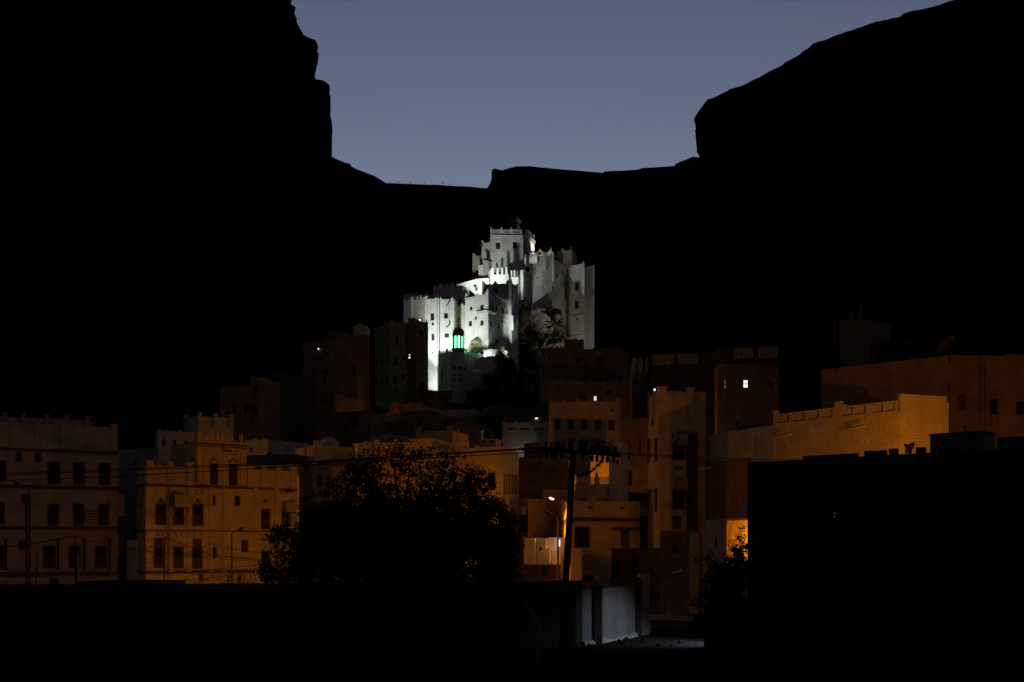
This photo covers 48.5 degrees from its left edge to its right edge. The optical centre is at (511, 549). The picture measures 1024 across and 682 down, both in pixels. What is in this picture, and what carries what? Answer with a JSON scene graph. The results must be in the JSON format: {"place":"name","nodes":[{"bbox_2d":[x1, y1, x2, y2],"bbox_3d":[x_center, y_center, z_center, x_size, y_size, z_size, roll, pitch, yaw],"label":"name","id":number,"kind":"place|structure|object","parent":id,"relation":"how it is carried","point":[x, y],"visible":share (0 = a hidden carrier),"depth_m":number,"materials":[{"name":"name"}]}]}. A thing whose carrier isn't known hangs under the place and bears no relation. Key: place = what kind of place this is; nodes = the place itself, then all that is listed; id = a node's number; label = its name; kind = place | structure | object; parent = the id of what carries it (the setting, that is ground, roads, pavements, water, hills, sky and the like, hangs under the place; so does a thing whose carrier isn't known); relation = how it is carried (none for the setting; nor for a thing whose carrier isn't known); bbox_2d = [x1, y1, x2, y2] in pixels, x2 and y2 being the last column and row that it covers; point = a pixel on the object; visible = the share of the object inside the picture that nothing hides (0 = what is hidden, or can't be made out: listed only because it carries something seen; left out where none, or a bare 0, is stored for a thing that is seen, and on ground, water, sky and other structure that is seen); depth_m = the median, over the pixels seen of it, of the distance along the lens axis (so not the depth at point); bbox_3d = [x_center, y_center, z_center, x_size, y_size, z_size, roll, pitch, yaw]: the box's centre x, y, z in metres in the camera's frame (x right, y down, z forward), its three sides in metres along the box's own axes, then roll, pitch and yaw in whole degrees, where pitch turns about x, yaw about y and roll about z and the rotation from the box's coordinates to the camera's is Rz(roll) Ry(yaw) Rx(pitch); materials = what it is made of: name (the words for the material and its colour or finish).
{"place":"outdoors","nodes":[
{"label":"outdoors","id":0,"kind":"place"},
{"bbox_2d":[0,0,334,350],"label":"cliff","id":1,"kind":"structure","parent":0,"point":[159,159],"depth_m":580.35,"materials":[{"name":"stone"}]},
{"bbox_2d":[0,624,927,681],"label":"street","id":2,"kind":"structure","parent":0,"point":[687,660],"depth_m":47.59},
{"bbox_2d":[537,439,620,681],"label":"utility pole","id":3,"kind":"object","parent":2,"relation":"on","point":[602,451],"visible":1,"depth_m":36.40,"materials":[{"name":"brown wood"}]},
{"bbox_2d":[0,451,536,480],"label":"power cable","id":4,"kind":"object","parent":3,"relation":"attached to","point":[273,467],"visible":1,"depth_m":39.33,"materials":[{"name":"black rubber"}]},
{"bbox_2d":[0,447,543,473],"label":"power cable","id":5,"kind":"object","parent":3,"relation":"attached to","point":[276,462],"visible":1,"depth_m":39.27,"materials":[{"name":"black rubber"}]},
{"bbox_2d":[0,447,548,475],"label":"power cable","id":6,"kind":"object","parent":3,"relation":"attached to","point":[275,464],"visible":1,"depth_m":39.31,"materials":[{"name":"black rubber"}]},
{"bbox_2d":[499,627,732,656],"bbox_3d":[8.387,4.883,59.732,10.384,0.404,17.405,0,0,33],"label":"rubble","id":7,"kind":"object","parent":2,"relation":"on","point":[641,641],"visible":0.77,"depth_m":58.70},
{"bbox_2d":[0,157,1023,402],"bbox_3d":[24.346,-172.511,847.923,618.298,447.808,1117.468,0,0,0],"label":"mountain ridge","id":8,"kind":"structure","parent":0,"point":[632,239],"depth_m":704.08,"materials":[{"name":"stone"}]},
{"bbox_2d":[0,401,1023,681],"bbox_3d":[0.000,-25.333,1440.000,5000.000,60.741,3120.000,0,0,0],"label":"ground","id":9,"kind":"structure","parent":0,"point":[138,425],"depth_m":201.12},
{"bbox_2d":[12,481,30,583],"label":"street lamp","id":10,"kind":"object","parent":9,"relation":"on","point":[18,484],"visible":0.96,"depth_m":73.94,"materials":[{"name":"metal"}]},
{"bbox_2d":[0,412,124,583],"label":"house","id":11,"kind":"structure","parent":9,"relation":"on","point":[59,507],"depth_m":90.03,"materials":[{"name":"paint"}]},
{"bbox_2d":[43,546,55,567],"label":"window","id":12,"kind":"structure","parent":11,"relation":"in","point":[49,552],"depth_m":89.77,"materials":[{"name":"brown wood"}]},
{"bbox_2d":[47,504,58,525],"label":"window","id":13,"kind":"structure","parent":11,"relation":"in","point":[52,509],"depth_m":89.88,"materials":[{"name":"brown wood"}]},
{"bbox_2d":[48,461,60,483],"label":"window","id":14,"kind":"structure","parent":11,"relation":"in","point":[52,466],"depth_m":89.95,"materials":[{"name":"brown wood"}]},
{"bbox_2d":[69,546,80,567],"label":"window","id":15,"kind":"structure","parent":11,"relation":"in","point":[71,548],"depth_m":90.56,"materials":[{"name":"brown wood"}]},
{"bbox_2d":[73,504,83,525],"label":"window","id":16,"kind":"structure","parent":11,"relation":"in","point":[78,509],"depth_m":90.74,"materials":[{"name":"brown wood"}]},
{"bbox_2d":[73,462,84,484],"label":"window","id":17,"kind":"structure","parent":11,"relation":"in","point":[76,465],"depth_m":90.76,"materials":[{"name":"brown wood"}]},
{"bbox_2d":[95,546,106,567],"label":"window","id":18,"kind":"structure","parent":11,"relation":"in","point":[100,551],"depth_m":91.53,"materials":[{"name":"brown wood"}]},
{"bbox_2d":[98,504,108,525],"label":"window","id":19,"kind":"structure","parent":11,"relation":"in","point":[103,509],"depth_m":91.61,"materials":[{"name":"brown wood"}]},
{"bbox_2d":[99,463,110,484],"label":"window","id":20,"kind":"structure","parent":11,"relation":"in","point":[103,480],"depth_m":91.68,"materials":[{"name":"brown wood"}]},
{"bbox_2d":[74,534,81,583],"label":"service pole","id":21,"kind":"object","parent":9,"relation":"on","point":[77,552],"visible":0.72,"depth_m":73.87,"materials":[{"name":"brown wood"}]},
{"bbox_2d":[76,579,185,583],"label":"wall","id":22,"kind":"structure","parent":9,"relation":"on","point":[119,581],"depth_m":63.92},
{"bbox_2d":[127,540,137,579],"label":"building","id":23,"kind":"structure","parent":9,"relation":"on","point":[132,563],"depth_m":86.34,"materials":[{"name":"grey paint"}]},
{"bbox_2d":[117,448,154,579],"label":"house","id":24,"kind":"structure","parent":9,"relation":"on","point":[127,488],"depth_m":103.73,"materials":[{"name":"grey paint"}]},
{"bbox_2d":[155,412,233,460],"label":"house","id":25,"kind":"structure","parent":9,"relation":"on","point":[166,439],"depth_m":100.56,"materials":[{"name":"grey paint"}]},
{"bbox_2d":[146,569,254,583],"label":"shrub","id":26,"kind":"object","parent":9,"relation":"on","point":[212,576],"visible":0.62,"depth_m":71.98,"materials":[{"name":"green plant"}]},
{"bbox_2d":[136,432,298,583],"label":"house","id":27,"kind":"structure","parent":9,"relation":"on","point":[195,510],"depth_m":85.83,"materials":[{"name":"paint"}]},
{"bbox_2d":[154,546,163,567],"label":"window","id":28,"kind":"structure","parent":27,"relation":"in","point":[157,557],"depth_m":83.66,"materials":[{"name":"brown wood"}]},
{"bbox_2d":[156,503,166,524],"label":"window","id":29,"kind":"structure","parent":27,"relation":"in","point":[161,509],"depth_m":83.80,"materials":[{"name":"brown wood"}]},
{"bbox_2d":[173,546,183,567],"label":"window","id":30,"kind":"structure","parent":27,"relation":"in","point":[177,562],"depth_m":84.50,"materials":[{"name":"brown wood"}]},
{"bbox_2d":[174,507,183,524],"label":"window","id":31,"kind":"structure","parent":27,"relation":"in","point":[179,513],"depth_m":84.54,"materials":[{"name":"brown wood"}]},
{"bbox_2d":[192,547,202,567],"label":"window","id":32,"kind":"structure","parent":27,"relation":"in","point":[196,562],"depth_m":85.34,"materials":[{"name":"brown wood"}]},
{"bbox_2d":[193,504,203,525],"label":"window","id":33,"kind":"structure","parent":27,"relation":"in","point":[198,509],"depth_m":85.41,"materials":[{"name":"brown wood"}]},
{"bbox_2d":[261,508,269,528],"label":"window","id":34,"kind":"structure","parent":27,"relation":"in","point":[265,514],"depth_m":88.49,"materials":[{"name":"brown wood"}]},
{"bbox_2d":[220,376,279,442],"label":"house","id":35,"kind":"structure","parent":9,"relation":"on","point":[254,407],"depth_m":136.47,"materials":[{"name":"brown paint"}]},
{"bbox_2d":[247,453,305,579],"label":"house","id":36,"kind":"structure","parent":9,"relation":"on","point":[269,458],"depth_m":107.64,"materials":[{"name":"grey paint"}]},
{"bbox_2d":[244,438,310,454],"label":"house","id":37,"kind":"structure","parent":9,"relation":"on","point":[264,446],"depth_m":120.87,"materials":[{"name":"paint"}]},
{"bbox_2d":[262,371,315,445],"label":"house","id":38,"kind":"structure","parent":9,"relation":"on","point":[297,409],"depth_m":143.49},
{"bbox_2d":[0,587,583,659],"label":"compound wall","id":39,"kind":"structure","parent":9,"relation":"on","point":[46,625],"depth_m":53.50,"materials":[{"name":"black"}]},
{"bbox_2d":[0,577,640,591],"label":"wall topping","id":40,"kind":"object","parent":39,"relation":"on","point":[268,586],"depth_m":53.79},
{"bbox_2d":[316,410,335,431],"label":"house","id":41,"kind":"structure","parent":9,"relation":"on","point":[320,419],"depth_m":166.18,"materials":[{"name":"red paint"}]},
{"bbox_2d":[294,437,359,582],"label":"house","id":42,"kind":"structure","parent":9,"relation":"on","point":[326,448],"depth_m":108.08,"materials":[{"name":"beige paint"}]},
{"bbox_2d":[303,324,369,410],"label":"house","id":43,"kind":"structure","parent":9,"relation":"on","point":[338,363],"depth_m":194.03,"materials":[{"name":"brown paint"}]},
{"bbox_2d":[316,392,357,411],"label":"house","id":44,"kind":"structure","parent":9,"relation":"on","point":[333,402],"depth_m":176.87,"materials":[{"name":"red paint"}]},
{"bbox_2d":[332,467,362,582],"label":"house","id":45,"kind":"structure","parent":9,"relation":"on","point":[335,471],"depth_m":104.00,"materials":[{"name":"paint"}]},
{"bbox_2d":[335,433,372,446],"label":"house","id":46,"kind":"structure","parent":9,"relation":"on","point":[348,440],"depth_m":149.53,"materials":[{"name":"red paint"}]},
{"bbox_2d":[325,411,383,437],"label":"house","id":47,"kind":"structure","parent":9,"relation":"on","point":[352,422],"depth_m":161.64,"materials":[{"name":"red paint"}]},
{"bbox_2d":[357,441,373,486],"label":"house","id":48,"kind":"structure","parent":9,"relation":"on","point":[361,446],"depth_m":117.52,"materials":[{"name":"grey paint"}]},
{"bbox_2d":[249,433,528,582],"bbox_3d":[-6.785,-0.589,62.926,15.496,11.834,7.113,0,0,0],"label":"tree","id":49,"kind":"object","parent":9,"relation":"on","point":[347,541],"visible":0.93,"depth_m":61.95,"materials":[{"name":"green plant"}]},
{"bbox_2d":[371,434,410,442],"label":"house","id":50,"kind":"structure","parent":9,"relation":"on","point":[382,437],"depth_m":139.60,"materials":[{"name":"grey paint"}]},
{"bbox_2d":[374,318,427,409],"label":"house","id":51,"kind":"structure","parent":9,"relation":"on","point":[400,361],"depth_m":221.75,"materials":[{"name":"paint"}]},
{"bbox_2d":[390,402,429,412],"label":"house","id":52,"kind":"structure","parent":9,"relation":"on","point":[395,407],"depth_m":191.71,"materials":[{"name":"brown paint"}]},
{"bbox_2d":[379,407,443,438],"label":"house","id":53,"kind":"structure","parent":9,"relation":"on","point":[405,422],"depth_m":167.84,"materials":[{"name":"red paint"}]},
{"bbox_2d":[374,438,454,556],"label":"house","id":54,"kind":"structure","parent":9,"relation":"on","point":[436,443],"depth_m":115.53,"materials":[{"name":"paint"}]},
{"bbox_2d":[411,389,451,409],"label":"house","id":55,"kind":"structure","parent":9,"relation":"on","point":[440,400],"depth_m":216.56,"materials":[{"name":"red paint"}]},
{"bbox_2d":[415,426,469,448],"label":"house","id":56,"kind":"structure","parent":9,"relation":"on","point":[457,438],"depth_m":126.76,"materials":[{"name":"beige paint"}]},
{"bbox_2d":[403,279,517,400],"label":"palace","id":57,"kind":"structure","parent":9,"relation":"on","point":[488,316],"depth_m":249.46,"materials":[{"name":"white"}]},
{"bbox_2d":[467,338,482,352],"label":"boulder","id":58,"kind":"object","parent":57,"relation":"on","point":[475,345],"visible":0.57,"depth_m":244.83,"materials":[{"name":"beige stone"}]},
{"bbox_2d":[441,407,492,431],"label":"house","id":59,"kind":"structure","parent":9,"relation":"on","point":[463,417],"depth_m":173.55,"materials":[{"name":"grey paint"}]},
{"bbox_2d":[438,317,500,403],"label":"mosque","id":60,"kind":"structure","parent":9,"relation":"on","point":[460,371],"depth_m":238.10,"materials":[{"name":"paint"}]},
{"bbox_2d":[452,423,488,447],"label":"house","id":61,"kind":"structure","parent":9,"relation":"on","point":[473,432],"depth_m":146.38,"materials":[{"name":"brown paint"}]},
{"bbox_2d":[432,420,518,577],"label":"house","id":62,"kind":"structure","parent":9,"relation":"on","point":[503,468],"depth_m":110.01,"materials":[{"name":"beige paint"}]},
{"bbox_2d":[463,351,533,403],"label":"tree","id":63,"kind":"object","parent":9,"relation":"on","point":[506,373],"visible":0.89,"depth_m":235.02,"materials":[{"name":"green plant"}]},
{"bbox_2d":[482,402,548,445],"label":"house","id":64,"kind":"structure","parent":9,"relation":"on","point":[509,412],"depth_m":172.00,"materials":[{"name":"green paint"}]},
{"bbox_2d":[502,421,548,469],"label":"house","id":65,"kind":"structure","parent":9,"relation":"on","point":[516,434],"depth_m":159.53,"materials":[{"name":"grey paint"}]},
{"bbox_2d":[517,498,555,563],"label":"house","id":66,"kind":"structure","parent":9,"relation":"on","point":[538,521],"depth_m":111.88,"materials":[{"name":"beige paint"}]},
{"bbox_2d":[515,564,560,580],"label":"wall","id":67,"kind":"structure","parent":9,"relation":"on","point":[541,572],"depth_m":101.96,"materials":[{"name":"red paint"}]},
{"bbox_2d":[524,537,564,580],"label":"house","id":68,"kind":"structure","parent":9,"relation":"on","point":[540,550],"depth_m":105.88,"materials":[{"name":"grey paint"}]},
{"bbox_2d":[518,442,575,498],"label":"house","id":69,"kind":"structure","parent":9,"relation":"on","point":[538,473],"depth_m":128.94,"materials":[{"name":"brick"}]},
{"bbox_2d":[543,509,558,580],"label":"street lamp","id":70,"kind":"object","parent":9,"relation":"on","point":[546,511],"visible":0.97,"depth_m":79.94,"materials":[{"name":"metal"}]},
{"bbox_2d":[543,489,575,536],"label":"house","id":71,"kind":"structure","parent":9,"relation":"on","point":[559,495],"depth_m":121.14,"materials":[{"name":"beige paint"}]},
{"bbox_2d":[539,338,629,418],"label":"house","id":72,"kind":"structure","parent":9,"relation":"on","point":[572,370],"depth_m":204.92,"materials":[{"name":"brown paint"}]},
{"bbox_2d":[549,398,623,482],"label":"house","id":73,"kind":"structure","parent":9,"relation":"on","point":[590,420],"depth_m":151.04,"materials":[{"name":"beige paint"}]},
{"bbox_2d":[570,549,610,579],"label":"house","id":74,"kind":"structure","parent":9,"relation":"on","point":[590,564],"depth_m":95.63,"materials":[{"name":"beige paint"}]},
{"bbox_2d":[588,455,608,483],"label":"house","id":75,"kind":"structure","parent":9,"relation":"on","point":[602,470],"depth_m":138.00,"materials":[{"name":"paint"}]},
{"bbox_2d":[556,497,641,580],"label":"house","id":76,"kind":"structure","parent":9,"relation":"on","point":[604,523],"depth_m":104.00,"materials":[{"name":"beige paint"}]},
{"bbox_2d":[574,526,589,547],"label":"window","id":77,"kind":"structure","parent":76,"relation":"in","point":[581,534],"depth_m":103.50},
{"bbox_2d":[621,530,629,547],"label":"window","id":78,"kind":"structure","parent":76,"relation":"in","point":[624,533],"depth_m":104.70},
{"bbox_2d":[575,442,627,501],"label":"house","id":79,"kind":"structure","parent":9,"relation":"on","point":[615,488],"depth_m":125.48,"materials":[{"name":"grey paint"}]},
{"bbox_2d":[566,574,651,645],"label":"compound wall","id":80,"kind":"structure","parent":9,"relation":"on","point":[610,613],"depth_m":61.19,"materials":[{"name":"concrete"}]},
{"bbox_2d":[603,548,659,592],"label":"house","id":81,"kind":"structure","parent":9,"relation":"on","point":[629,562],"depth_m":96.78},
{"bbox_2d":[619,400,647,492],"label":"house","id":82,"kind":"structure","parent":9,"relation":"on","point":[633,434],"depth_m":144.87,"materials":[{"name":"red paint"}]},
{"bbox_2d":[630,355,648,418],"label":"house","id":83,"kind":"structure","parent":9,"relation":"on","point":[639,383],"depth_m":158.00,"materials":[{"name":"red paint"}]},
{"bbox_2d":[650,615,696,620],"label":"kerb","id":84,"kind":"structure","parent":9,"relation":"on","point":[665,617],"depth_m":76.52,"materials":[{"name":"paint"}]},
{"bbox_2d":[650,600,698,615],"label":"wire fence","id":85,"kind":"object","parent":9,"relation":"on","point":[669,609],"visible":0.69,"depth_m":77.04,"materials":[{"name":"metal"}]},
{"bbox_2d":[647,386,705,547],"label":"house","id":86,"kind":"structure","parent":9,"relation":"on","point":[676,487],"depth_m":100.65,"materials":[{"name":"beige paint"}]},
{"bbox_2d":[672,441,685,459],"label":"window","id":87,"kind":"structure","parent":86,"relation":"in","point":[675,448],"depth_m":100.74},
{"bbox_2d":[672,490,685,508],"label":"window","id":88,"kind":"structure","parent":86,"relation":"in","point":[678,503],"depth_m":100.79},
{"bbox_2d":[660,531,704,615],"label":"house","id":89,"kind":"structure","parent":9,"relation":"on","point":[678,549],"depth_m":79.51,"materials":[{"name":"red paint"}]},
{"bbox_2d":[650,351,714,435],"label":"house","id":90,"kind":"structure","parent":9,"relation":"on","point":[678,371],"depth_m":148.81,"materials":[{"name":"concrete"}]},
{"bbox_2d":[705,519,725,601],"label":"house","id":91,"kind":"structure","parent":9,"relation":"on","point":[715,536],"depth_m":73.57,"materials":[{"name":"grey paint"}]},
{"bbox_2d":[685,523,754,653],"bbox_3d":[9.869,1.841,54.009,3.428,6.364,2.567,0,0,0],"label":"shrub","id":92,"kind":"object","parent":9,"relation":"on","point":[729,575],"visible":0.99,"depth_m":53.70,"materials":[{"name":"green plant"}]},
{"bbox_2d":[704,603,746,649],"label":"garden wall","id":93,"kind":"structure","parent":9,"relation":"on","point":[709,643],"depth_m":56.50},
{"bbox_2d":[725,518,746,602],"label":"house","id":94,"kind":"structure","parent":9,"relation":"on","point":[732,526],"depth_m":65.52,"materials":[{"name":"paint"}]},
{"bbox_2d":[705,424,772,519],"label":"house","id":95,"kind":"structure","parent":9,"relation":"on","point":[725,489],"depth_m":98.46,"materials":[{"name":"grey paint"}]},
{"bbox_2d":[714,345,781,433],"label":"house","id":96,"kind":"structure","parent":9,"relation":"on","point":[746,386],"depth_m":130.00,"materials":[{"name":"brown paint"}]},
{"bbox_2d":[779,347,839,413],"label":"house","id":97,"kind":"structure","parent":9,"relation":"on","point":[800,380],"depth_m":139.20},
{"bbox_2d":[773,394,950,460],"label":"house","id":98,"kind":"structure","parent":9,"relation":"on","point":[907,419],"depth_m":77.28,"materials":[{"name":"brick"}]},
{"bbox_2d":[839,305,890,367],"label":"house","id":99,"kind":"structure","parent":9,"relation":"on","point":[858,335],"depth_m":148.33,"materials":[{"name":"brick"}]},
{"bbox_2d":[747,436,1023,670],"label":"house","id":100,"kind":"structure","parent":9,"relation":"on","point":[894,555],"depth_m":50.46,"materials":[{"name":"concrete"}]},
{"bbox_2d":[758,522,771,549],"bbox_3d":[12.168,-0.657,54.494,0.717,1.335,0.320,0,0,40],"label":"window","id":101,"kind":"structure","parent":100,"relation":"in","point":[765,529],"depth_m":54.54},
{"bbox_2d":[917,537,932,562],"bbox_3d":[18.052,0.000,49.624,0.683,1.120,0.320,0,0,40],"label":"window","id":102,"kind":"structure","parent":100,"relation":"in","point":[926,545],"depth_m":49.66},
{"bbox_2d":[929,430,996,452],"bbox_3d":[20.392,-4.511,51.500,2.450,1.485,1.700,0,0,40],"label":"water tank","id":103,"kind":"object","parent":100,"relation":"on","point":[969,440],"visible":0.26,"depth_m":50.76,"materials":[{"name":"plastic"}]},
{"bbox_2d":[870,339,935,363],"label":"house","id":104,"kind":"structure","parent":9,"relation":"on","point":[884,352],"depth_m":111.14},
{"bbox_2d":[821,354,1023,448],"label":"house","id":105,"kind":"structure","parent":9,"relation":"on","point":[986,393],"depth_m":90.63,"materials":[{"name":"brick"}]},
{"bbox_2d":[936,335,955,354],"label":"satellite dish","id":106,"kind":"object","parent":105,"relation":"on","point":[946,343],"visible":1,"depth_m":92.70,"materials":[{"name":"metal"}]},
{"bbox_2d":[518,297,529,372],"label":"rock crag","id":107,"kind":"structure","parent":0,"point":[523,346],"depth_m":261.04,"materials":[{"name":"stone"}]},
{"bbox_2d":[518,305,569,400],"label":"rock crag","id":108,"kind":"structure","parent":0,"point":[546,328],"depth_m":260.76,"materials":[{"name":"stone"}]},
{"bbox_2d":[456,213,598,348],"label":"fortress","id":109,"kind":"structure","parent":108,"relation":"on","point":[563,280],"depth_m":270.98,"materials":[{"name":"white stone"}]},
{"bbox_2d":[291,0,951,187],"label":"sky","id":110,"kind":"structure","parent":0,"point":[426,92],"materials":[{"name":"blue"}]},
{"bbox_2d":[694,0,1023,336],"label":"cliff","id":111,"kind":"structure","parent":0,"point":[875,170],"depth_m":587.36,"materials":[{"name":"stone"}]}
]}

